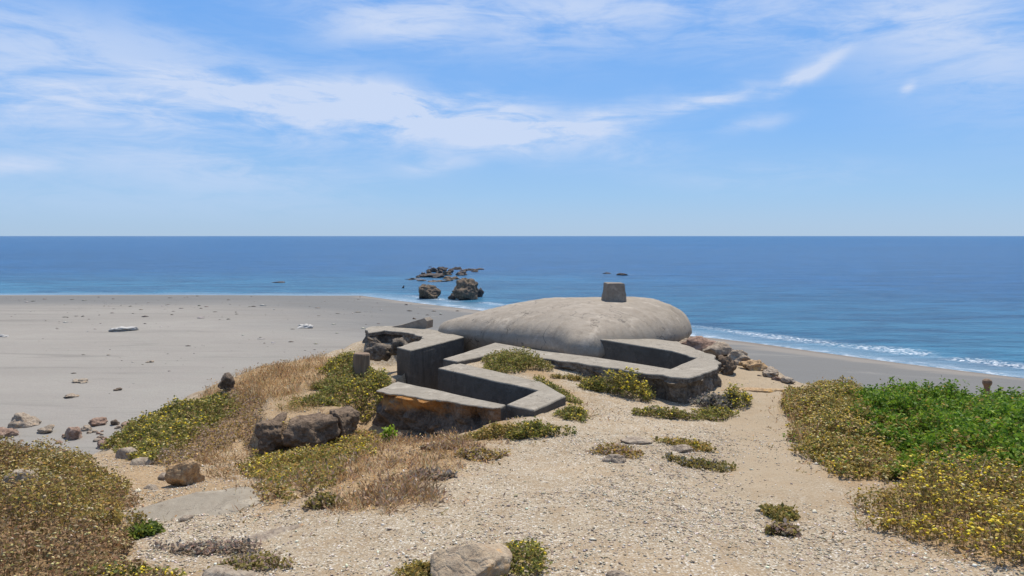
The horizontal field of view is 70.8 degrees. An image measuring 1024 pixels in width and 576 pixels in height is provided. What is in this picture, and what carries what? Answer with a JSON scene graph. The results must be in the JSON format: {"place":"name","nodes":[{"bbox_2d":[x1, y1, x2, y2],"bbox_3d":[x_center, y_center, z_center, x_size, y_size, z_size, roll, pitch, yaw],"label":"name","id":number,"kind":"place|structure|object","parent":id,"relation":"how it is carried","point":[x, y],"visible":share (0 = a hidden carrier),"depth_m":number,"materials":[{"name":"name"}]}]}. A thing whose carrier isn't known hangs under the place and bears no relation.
{"place":"outdoors","nodes":[
{"label":"outdoors","id":0,"kind":"place"},
{"bbox_2d":[0,236,1023,377],"bbox_3d":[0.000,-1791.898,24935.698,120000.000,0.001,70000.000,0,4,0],"label":"sea","id":1,"kind":"structure","parent":0,"point":[952,302],"depth_m":160.42,"materials":[{"name":"liquid"}]},
{"bbox_2d":[418,273,433,276],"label":"reef rock","id":2,"kind":"object","parent":1,"relation":"in","point":[424,275],"visible":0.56,"depth_m":157.77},
{"bbox_2d":[419,284,440,298],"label":"boulder","id":3,"kind":"object","parent":1,"relation":"in","point":[427,291],"visible":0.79,"depth_m":103.41,"materials":[{"name":"stone"}]},
{"bbox_2d":[426,267,437,271],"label":"reef rock","id":4,"kind":"object","parent":1,"relation":"in","point":[433,269],"visible":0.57,"depth_m":179.84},
{"bbox_2d":[429,273,443,277],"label":"reef rock","id":5,"kind":"object","parent":1,"relation":"in","point":[437,275],"visible":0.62,"depth_m":155.94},
{"bbox_2d":[437,267,447,270],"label":"reef rock","id":6,"kind":"object","parent":1,"relation":"in","point":[442,268],"visible":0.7,"depth_m":183.37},
{"bbox_2d":[443,271,451,275],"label":"reef rock","id":7,"kind":"object","parent":1,"relation":"in","point":[448,273],"visible":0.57,"depth_m":164.91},
{"bbox_2d":[443,276,459,279],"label":"reef rock","id":8,"kind":"object","parent":1,"relation":"in","point":[451,278],"visible":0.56,"depth_m":149.67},
{"bbox_2d":[455,270,466,275],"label":"reef rock","id":9,"kind":"object","parent":1,"relation":"in","point":[461,273],"visible":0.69,"depth_m":164.78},
{"bbox_2d":[452,278,478,299],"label":"boulder","id":10,"kind":"object","parent":1,"relation":"in","point":[466,289],"visible":0.87,"depth_m":101.79,"materials":[{"name":"stone"}]},
{"bbox_2d":[477,287,483,296],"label":"boulder","id":11,"kind":"object","parent":1,"relation":"in","point":[480,292],"visible":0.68,"depth_m":106.49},
{"bbox_2d":[0,341,1023,575],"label":"ground","id":12,"kind":"structure","parent":0,"point":[814,487],"depth_m":4.91,"materials":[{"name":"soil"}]},
{"bbox_2d":[3,469,39,500],"bbox_3d":[-3.654,1.478,5.387,0.219,0.255,0.189,0,4,0],"label":"rock","id":13,"kind":"object","parent":12,"relation":"on","point":[18,471],"visible":0.27,"depth_m":5.33,"materials":[{"name":"stone"}]},
{"bbox_2d":[0,435,179,575],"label":"ground cover","id":14,"kind":"object","parent":12,"relation":"on","point":[58,486],"visible":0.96,"depth_m":4.58,"materials":[{"name":"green plant"}]},
{"bbox_2d":[115,447,137,459],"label":"stone","id":15,"kind":"object","parent":12,"relation":"on","point":[121,453],"visible":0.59,"depth_m":7.53,"materials":[{"name":"stone"}]},
{"bbox_2d":[85,561,186,575],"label":"flowering plant","id":16,"kind":"object","parent":12,"relation":"on","point":[142,568],"visible":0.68,"depth_m":3.67,"materials":[{"name":"green plant"}]},
{"bbox_2d":[130,457,154,464],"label":"stone","id":17,"kind":"object","parent":12,"relation":"on","point":[142,461],"visible":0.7,"depth_m":7.22,"materials":[{"name":"stone"}]},
{"bbox_2d":[122,519,165,539],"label":"flowering plant","id":18,"kind":"object","parent":12,"relation":"on","point":[149,528],"visible":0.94,"depth_m":4.46,"materials":[{"name":"green plant"}]},
{"bbox_2d":[143,484,159,490],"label":"stone","id":19,"kind":"object","parent":12,"relation":"on","point":[151,486],"visible":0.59,"depth_m":6.14,"materials":[{"name":"stone"}]},
{"bbox_2d":[158,472,165,479],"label":"stone","id":20,"kind":"object","parent":12,"relation":"on","point":[161,476],"visible":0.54,"depth_m":6.58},
{"bbox_2d":[100,386,266,470],"bbox_3d":[-3.873,1.696,8.453,1.874,0.667,3.235,-1,4,-17],"label":"ground cover","id":21,"kind":"object","parent":12,"relation":"on","point":[158,424],"visible":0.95,"depth_m":8.53,"materials":[{"name":"green plant"}]},
{"bbox_2d":[165,458,204,485],"bbox_3d":[-2.894,1.669,6.371,0.307,0.351,0.266,0,4,-6],"label":"rock","id":22,"kind":"object","parent":12,"relation":"on","point":[186,473],"visible":0.83,"depth_m":6.28,"materials":[{"name":"stone"}]},
{"bbox_2d":[177,515,192,522],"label":"stone","id":23,"kind":"object","parent":12,"relation":"on","point":[183,518],"visible":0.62,"depth_m":4.80,"materials":[{"name":"stone"}]},
{"bbox_2d":[124,487,265,523],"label":"stone slab","id":24,"kind":"structure","parent":12,"relation":"on","point":[217,502],"depth_m":5.13,"materials":[{"name":"stone"}]},
{"bbox_2d":[148,532,261,555],"bbox_3d":[-1.767,1.504,4.165,0.699,0.151,0.261,0,4,0],"label":"dead shrub","id":25,"kind":"object","parent":12,"relation":"on","point":[208,547],"visible":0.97,"depth_m":4.13,"materials":[{"name":"grey plant"}]},
{"bbox_2d":[183,410,266,516],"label":"dry grass","id":26,"kind":"structure","parent":12,"relation":"on","point":[223,470],"depth_m":7.41,"materials":[{"name":"plant"}]},
{"bbox_2d":[218,372,234,391],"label":"rock","id":27,"kind":"object","parent":12,"relation":"on","point":[227,380],"visible":0.98,"depth_m":10.00,"materials":[{"name":"stone"}]},
{"bbox_2d":[202,564,262,575],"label":"stone","id":28,"kind":"object","parent":12,"relation":"on","point":[221,570],"visible":0.77,"depth_m":3.65,"materials":[{"name":"stone"}]},
{"bbox_2d":[198,548,296,572],"bbox_3d":[-1.365,1.450,3.773,0.496,0.157,0.325,0,4,0],"label":"flowering plant","id":29,"kind":"object","parent":12,"relation":"on","point":[256,560],"visible":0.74,"depth_m":3.75,"materials":[{"name":"green plant"}]},
{"bbox_2d":[255,412,286,455],"bbox_3d":[-2.654,1.658,8.039,0.351,0.457,0.542,0,4,-6],"label":"rock outcrop","id":30,"kind":"object","parent":12,"relation":"on","point":[269,436],"visible":0.79,"depth_m":7.85,"materials":[{"name":"stone"}]},
{"bbox_2d":[196,351,352,405],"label":"dry grass","id":31,"kind":"structure","parent":12,"relation":"on","point":[274,368],"depth_m":10.44,"materials":[{"name":"plant"}]},
{"bbox_2d":[246,523,303,540],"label":"stone slab","id":32,"kind":"structure","parent":12,"relation":"on","point":[267,535],"depth_m":4.49,"materials":[{"name":"stone"}]},
{"bbox_2d":[233,417,383,503],"bbox_3d":[-2.014,1.641,6.968,1.503,0.690,3.762,-1,4,-9],"label":"ground cover","id":33,"kind":"object","parent":12,"relation":"on","point":[303,454],"visible":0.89,"depth_m":6.71,"materials":[{"name":"green plant"}]},
{"bbox_2d":[270,385,351,411],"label":"dry grass","id":34,"kind":"structure","parent":12,"relation":"on","point":[298,404],"depth_m":8.60,"materials":[{"name":"plant"}]},
{"bbox_2d":[282,411,340,450],"bbox_3d":[-2.221,1.617,8.069,0.604,0.398,0.612,-1,4,-9],"label":"rock outcrop","id":35,"kind":"object","parent":12,"relation":"on","point":[318,428],"visible":0.92,"depth_m":7.86,"materials":[{"name":"stone"}]},
{"bbox_2d":[288,390,342,406],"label":"flowering plant","id":36,"kind":"object","parent":12,"relation":"on","point":[316,399],"visible":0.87,"depth_m":8.77,"materials":[{"name":"green plant"}]},
{"bbox_2d":[302,492,347,509],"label":"flowering plant","id":37,"kind":"object","parent":12,"relation":"on","point":[315,502],"visible":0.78,"depth_m":5.01,"materials":[{"name":"green plant"}]},
{"bbox_2d":[329,406,359,442],"bbox_3d":[-1.974,1.599,8.414,0.419,0.393,0.362,4,5,41],"label":"rock outcrop","id":38,"kind":"object","parent":12,"relation":"on","point":[348,417],"visible":0.64,"depth_m":8.31,"materials":[{"name":"stone"}]},
{"bbox_2d":[310,349,391,422],"bbox_3d":[-2.309,1.983,10.954,1.296,2.137,3.565,-1,4,-11],"label":"ground cover","id":39,"kind":"object","parent":12,"relation":"on","point":[331,389],"visible":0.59,"depth_m":9.78,"materials":[{"name":"green plant"}]},
{"bbox_2d":[353,352,369,379],"bbox_3d":[-2.170,1.283,10.425,0.257,0.680,0.254,3,3,21],"label":"concrete post","id":40,"kind":"object","parent":12,"relation":"on","point":[361,361],"visible":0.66,"depth_m":10.31,"materials":[{"name":"grey concrete"}]},
{"bbox_2d":[364,341,390,360],"bbox_3d":[-2.474,1.180,13.414,0.536,0.390,0.400,0,4,0],"label":"rubble block","id":41,"kind":"object","parent":12,"relation":"on","point":[378,351],"depth_m":13.26,"materials":[{"name":"stone"}]},
{"bbox_2d":[372,367,391,389],"bbox_3d":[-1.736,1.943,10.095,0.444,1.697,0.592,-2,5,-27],"label":"flowering plant","id":42,"kind":"object","parent":12,"relation":"on","point":[382,379],"visible":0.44,"depth_m":10.01,"materials":[{"name":"green plant"}]},
{"bbox_2d":[277,426,490,512],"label":"dry grass","id":43,"kind":"structure","parent":12,"relation":"on","point":[367,466],"depth_m":6.03,"materials":[{"name":"plant"}]},
{"bbox_2d":[379,424,400,441],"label":"flowering plant","id":44,"kind":"object","parent":12,"relation":"on","point":[388,432],"visible":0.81,"depth_m":8.24,"materials":[{"name":"green plant"}]},
{"bbox_2d":[357,464,449,512],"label":"dry grass","id":45,"kind":"structure","parent":12,"relation":"on","point":[429,489],"depth_m":5.07,"materials":[{"name":"plant"}]},
{"bbox_2d":[398,432,413,438],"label":"rubble block","id":46,"kind":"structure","parent":12,"relation":"on","point":[404,435],"depth_m":8.86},
{"bbox_2d":[390,559,431,575],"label":"flowering plant","id":47,"kind":"object","parent":12,"relation":"on","point":[419,568],"visible":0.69,"depth_m":3.53,"materials":[{"name":"green plant"}]},
{"bbox_2d":[413,431,424,438],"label":"rubble block","id":48,"kind":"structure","parent":12,"relation":"on","point":[419,434],"depth_m":8.89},
{"bbox_2d":[406,466,457,482],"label":"dead shrub","id":49,"kind":"object","parent":12,"relation":"on","point":[446,474],"visible":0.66,"depth_m":5.64,"materials":[{"name":"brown plant"}]},
{"bbox_2d":[424,423,440,433],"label":"rubble block","id":50,"kind":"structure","parent":12,"relation":"on","point":[430,429],"depth_m":8.88,"materials":[{"name":"stone"}]},
{"bbox_2d":[372,430,520,515],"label":"dry grass","id":51,"kind":"structure","parent":12,"relation":"on","point":[452,466],"depth_m":6.20,"materials":[{"name":"plant"}]},
{"bbox_2d":[418,438,481,451],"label":"flowering plant","id":52,"kind":"object","parent":12,"relation":"on","point":[427,446],"visible":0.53,"depth_m":7.07,"materials":[{"name":"green plant"}]},
{"bbox_2d":[362,326,565,436],"bbox_3d":[-1.478,1.776,12.158,2.300,1.306,8.364,-1,4,-17],"label":"trench","id":53,"kind":"object","parent":12,"relation":"on","point":[432,390],"visible":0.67,"depth_m":9.64,"materials":[{"name":"concrete"}]},
{"bbox_2d":[389,337,407,355],"bbox_3d":[-2.131,1.114,13.422,0.269,0.368,0.484,3,5,33],"label":"rubble block","id":54,"kind":"object","parent":53,"relation":"on","point":[398,342],"depth_m":13.29,"materials":[{"name":"stone"}]},
{"bbox_2d":[393,317,432,328],"bbox_3d":[-2.199,0.747,15.849,0.872,0.232,0.350,1,4,18],"label":"concrete fragment","id":55,"kind":"object","parent":53,"relation":"on","point":[426,323],"visible":1,"depth_m":15.64,"materials":[{"name":"concrete"}]},
{"bbox_2d":[430,543,511,575],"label":"rock","id":56,"kind":"object","parent":12,"relation":"on","point":[474,559],"visible":0.99,"depth_m":3.44,"materials":[{"name":"stone"}]},
{"bbox_2d":[453,446,510,462],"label":"flowering plant","id":57,"kind":"object","parent":12,"relation":"on","point":[475,452],"visible":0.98,"depth_m":6.51,"materials":[{"name":"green plant"}]},
{"bbox_2d":[450,421,532,440],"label":"flowering plant","id":58,"kind":"object","parent":12,"relation":"on","point":[495,429],"visible":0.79,"depth_m":7.48,"materials":[{"name":"green plant"}]},
{"bbox_2d":[480,346,554,373],"bbox_3d":[-0.040,1.097,11.295,1.087,0.381,1.222,-3,5,-36],"label":"flowering plant","id":59,"kind":"object","parent":12,"relation":"on","point":[498,361],"visible":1,"depth_m":11.06,"materials":[{"name":"green plant"}]},
{"bbox_2d":[503,425,545,440],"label":"flowering plant","id":60,"kind":"object","parent":12,"relation":"on","point":[510,435],"visible":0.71,"depth_m":7.35,"materials":[{"name":"green plant"}]},
{"bbox_2d":[502,537,552,575],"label":"flowering plant","id":61,"kind":"object","parent":12,"relation":"on","point":[535,554],"visible":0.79,"depth_m":3.67,"materials":[{"name":"green plant"}]},
{"bbox_2d":[513,416,576,439],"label":"flowering plant","id":62,"kind":"object","parent":12,"relation":"on","point":[538,425],"visible":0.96,"depth_m":7.39,"materials":[{"name":"green plant"}]},
{"bbox_2d":[531,374,583,404],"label":"flowering plant","id":63,"kind":"object","parent":12,"relation":"on","point":[566,394],"visible":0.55,"depth_m":9.61,"materials":[{"name":"green plant"}]},
{"bbox_2d":[551,403,589,422],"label":"flowering plant","id":64,"kind":"object","parent":12,"relation":"on","point":[571,412],"visible":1,"depth_m":8.19,"materials":[{"name":"green plant"}]},
{"bbox_2d":[550,373,593,381],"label":"flowering plant","id":65,"kind":"object","parent":12,"relation":"on","point":[573,377],"visible":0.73,"depth_m":10.52,"materials":[{"name":"green plant"}]},
{"bbox_2d":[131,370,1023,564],"bbox_3d":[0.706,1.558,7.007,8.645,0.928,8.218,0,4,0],"label":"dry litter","id":66,"kind":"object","parent":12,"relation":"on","point":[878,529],"visible":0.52,"depth_m":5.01,"materials":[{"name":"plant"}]},
{"bbox_2d":[438,282,723,403],"bbox_3d":[1.121,1.128,13.639,5.384,2.304,7.443,0,4,0],"label":"bunker","id":67,"kind":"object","parent":12,"relation":"on","point":[615,328],"visible":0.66,"depth_m":12.90,"materials":[{"name":"concrete"}]},
{"bbox_2d":[575,376,614,392],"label":"flowering plant","id":68,"kind":"object","parent":12,"relation":"on","point":[592,386],"visible":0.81,"depth_m":10.08,"materials":[{"name":"green plant"}]},
{"bbox_2d":[602,454,625,463],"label":"rock","id":69,"kind":"object","parent":12,"relation":"on","point":[617,458],"visible":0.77,"depth_m":6.20,"materials":[{"name":"stone"}]},
{"bbox_2d":[585,440,643,458],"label":"flowering plant","id":70,"kind":"object","parent":12,"relation":"on","point":[617,448],"visible":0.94,"depth_m":6.53,"materials":[{"name":"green plant"}]},
{"bbox_2d":[580,366,655,401],"bbox_3d":[1.500,1.344,10.121,1.077,0.494,0.564,0,4,0],"label":"flowering plant","id":71,"kind":"object","parent":12,"relation":"on","point":[618,383],"visible":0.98,"depth_m":10.05,"materials":[{"name":"green plant"}]},
{"bbox_2d":[606,570,629,575],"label":"stone","id":72,"kind":"object","parent":12,"relation":"on","point":[614,573],"visible":1,"depth_m":3.56,"materials":[{"name":"stone"}]},
{"bbox_2d":[620,436,651,444],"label":"rock","id":73,"kind":"object","parent":12,"relation":"on","point":[632,440],"visible":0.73,"depth_m":7.01,"materials":[{"name":"stone"}]},
{"bbox_2d":[631,402,723,421],"bbox_3d":[2.016,1.515,8.846,1.151,0.284,0.397,0,4,0],"label":"flowering plant","id":74,"kind":"object","parent":12,"relation":"on","point":[674,412],"visible":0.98,"depth_m":8.77,"materials":[{"name":"green plant"}]},
{"bbox_2d":[670,444,693,452],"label":"rock","id":75,"kind":"object","parent":12,"relation":"on","point":[682,448],"visible":0.81,"depth_m":6.77,"materials":[{"name":"stone"}]},
{"bbox_2d":[651,435,718,452],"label":"flowering plant","id":76,"kind":"object","parent":12,"relation":"on","point":[703,446],"visible":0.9,"depth_m":6.92,"materials":[{"name":"green plant"}]},
{"bbox_2d":[681,336,715,350],"bbox_3d":[3.573,1.135,13.613,0.752,0.464,0.560,0,4,0],"label":"rock","id":77,"kind":"object","parent":12,"relation":"on","point":[700,343],"visible":0.48,"depth_m":13.50,"materials":[{"name":"stone"}]},
{"bbox_2d":[661,451,738,472],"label":"flowering plant","id":78,"kind":"object","parent":12,"relation":"on","point":[697,463],"visible":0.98,"depth_m":6.25,"materials":[{"name":"green plant"}]},
{"bbox_2d":[688,389,739,408],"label":"dead shrub","id":79,"kind":"object","parent":12,"relation":"on","point":[706,400],"visible":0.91,"depth_m":9.61,"materials":[{"name":"grey plant"}]},
{"bbox_2d":[691,405,739,419],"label":"flowering plant","id":80,"kind":"object","parent":12,"relation":"on","point":[720,411],"visible":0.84,"depth_m":9.01,"materials":[{"name":"green plant"}]},
{"bbox_2d":[702,341,731,358],"bbox_3d":[3.712,1.189,13.079,0.488,0.417,0.482,-3,5,-40],"label":"rock","id":81,"kind":"object","parent":12,"relation":"on","point":[718,348],"visible":0.62,"depth_m":12.93,"materials":[{"name":"stone"}]},
{"bbox_2d":[718,355,736,375],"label":"rock","id":82,"kind":"object","parent":12,"relation":"on","point":[729,365],"visible":0.84,"depth_m":11.80,"materials":[{"name":"stone"}]},
{"bbox_2d":[711,382,753,408],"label":"flowering plant","id":83,"kind":"object","parent":12,"relation":"on","point":[745,397],"visible":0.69,"depth_m":9.60,"materials":[{"name":"green plant"}]},
{"bbox_2d":[727,350,750,365],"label":"rock","id":84,"kind":"object","parent":12,"relation":"on","point":[737,356],"visible":0.45,"depth_m":12.65,"materials":[{"name":"stone"}]},
{"bbox_2d":[721,387,783,392],"bbox_3d":[3.525,1.532,10.518,0.933,0.140,0.211,0,4,6],"label":"earth step","id":85,"kind":"object","parent":12,"relation":"on","point":[766,390],"visible":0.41,"depth_m":10.46,"materials":[{"name":"wood"}]},
{"bbox_2d":[738,360,767,370],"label":"rock","id":86,"kind":"object","parent":12,"relation":"on","point":[754,365],"visible":0.83,"depth_m":12.34,"materials":[{"name":"stone"}]},
{"bbox_2d":[762,366,778,377],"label":"rock","id":87,"kind":"object","parent":12,"relation":"on","point":[771,372],"visible":0.9,"depth_m":11.77,"materials":[{"name":"stone"}]},
{"bbox_2d":[771,377,780,381],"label":"rock","id":88,"kind":"object","parent":12,"relation":"on","point":[776,378],"visible":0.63,"depth_m":11.53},
{"bbox_2d":[758,502,800,521],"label":"flowering plant","id":89,"kind":"object","parent":12,"relation":"on","point":[781,512],"visible":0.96,"depth_m":4.66,"materials":[{"name":"green plant"}]},
{"bbox_2d":[763,518,804,538],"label":"flowering plant","id":90,"kind":"object","parent":12,"relation":"on","point":[784,529],"visible":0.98,"depth_m":4.31,"materials":[{"name":"green plant"}]},
{"bbox_2d":[780,376,794,383],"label":"rock","id":91,"kind":"object","parent":12,"relation":"on","point":[785,379],"visible":0.88,"depth_m":11.41,"materials":[{"name":"stone"}]},
{"bbox_2d":[768,377,835,441],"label":"dry grass","id":92,"kind":"structure","parent":12,"relation":"on","point":[796,429],"depth_m":8.46,"materials":[{"name":"plant"}]},
{"bbox_2d":[779,375,908,481],"bbox_3d":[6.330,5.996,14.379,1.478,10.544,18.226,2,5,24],"label":"ground cover","id":93,"kind":"object","parent":12,"relation":"on","point":[833,402],"visible":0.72,"depth_m":7.13,"materials":[{"name":"green plant"}]},
{"bbox_2d":[840,487,934,536],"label":"dry grass","id":94,"kind":"structure","parent":12,"relation":"on","point":[856,519],"depth_m":4.58,"materials":[{"name":"plant"}]},
{"bbox_2d":[829,375,1023,493],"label":"green thicket","id":95,"kind":"object","parent":12,"relation":"on","point":[962,421],"visible":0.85,"depth_m":7.16,"materials":[{"name":"green plant"}]},
{"bbox_2d":[850,439,1023,566],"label":"ground cover","id":96,"kind":"object","parent":12,"relation":"on","point":[997,514],"visible":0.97,"depth_m":4.52,"materials":[{"name":"yellow plant"}]},
{"bbox_2d":[982,378,991,399],"bbox_3d":[7.577,2.423,11.531,0.139,1.956,0.139,-1,2,-25],"label":"wooden post","id":97,"kind":"object","parent":12,"relation":"on","point":[987,383],"visible":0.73,"depth_m":11.46,"materials":[{"name":"brown wood"}]},
{"bbox_2d":[0,295,1023,453],"bbox_3d":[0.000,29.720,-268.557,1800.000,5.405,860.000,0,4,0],"label":"beach","id":98,"kind":"structure","parent":0,"point":[42,360],"depth_m":51.03,"materials":[{"name":"sand"}]},
{"bbox_2d":[0,427,18,437],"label":"boulder","id":99,"kind":"object","parent":98,"relation":"on","point":[7,432],"visible":0.84,"depth_m":28.44,"materials":[{"name":"stone"}]},
{"bbox_2d":[7,412,41,427],"bbox_3d":[-20.365,5.615,30.084,1.153,0.831,0.952,-2,4,-21],"label":"boulder","id":100,"kind":"object","parent":98,"relation":"on","point":[22,420],"visible":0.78,"depth_m":29.88,"materials":[{"name":"stone"}]},
{"bbox_2d":[37,424,54,433],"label":"boulder","id":101,"kind":"object","parent":98,"relation":"on","point":[47,429],"visible":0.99,"depth_m":29.00,"materials":[{"name":"stone"}]},
{"bbox_2d":[64,393,78,397],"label":"beach stone","id":102,"kind":"object","parent":98,"relation":"on","point":[71,395],"visible":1,"depth_m":35.06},
{"bbox_2d":[64,426,81,439],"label":"boulder","id":103,"kind":"object","parent":98,"relation":"on","point":[73,433],"visible":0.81,"depth_m":28.12,"materials":[{"name":"stone"}]},
{"bbox_2d":[72,378,87,383],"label":"beach stone","id":104,"kind":"object","parent":98,"relation":"on","point":[82,380],"visible":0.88,"depth_m":38.52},
{"bbox_2d":[81,425,91,430],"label":"boulder","id":105,"kind":"object","parent":98,"relation":"on","point":[86,428],"visible":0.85,"depth_m":29.39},
{"bbox_2d":[88,417,107,426],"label":"boulder","id":106,"kind":"object","parent":98,"relation":"on","point":[96,421],"visible":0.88,"depth_m":30.15,"materials":[{"name":"stone"}]},
{"bbox_2d":[97,440,108,448],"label":"boulder","id":107,"kind":"object","parent":98,"relation":"on","point":[99,444],"visible":0.35,"depth_m":26.85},
{"bbox_2d":[110,419,119,424],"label":"boulder","id":108,"kind":"object","parent":98,"relation":"on","point":[114,422],"visible":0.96,"depth_m":30.24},
{"bbox_2d":[6,295,457,398],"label":"beach pebbles","id":109,"kind":"object","parent":98,"relation":"on","point":[219,319],"visible":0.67,"depth_m":75.55,"materials":[{"name":"stone"}]},
{"bbox_2d":[297,324,312,328],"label":"beach stone","id":110,"kind":"object","parent":98,"relation":"on","point":[305,326],"visible":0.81,"depth_m":62.23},
{"bbox_2d":[0,0,1023,235],"label":"sky","id":111,"kind":"structure","parent":0,"point":[118,117],"materials":[{"name":"blue"}]}
]}

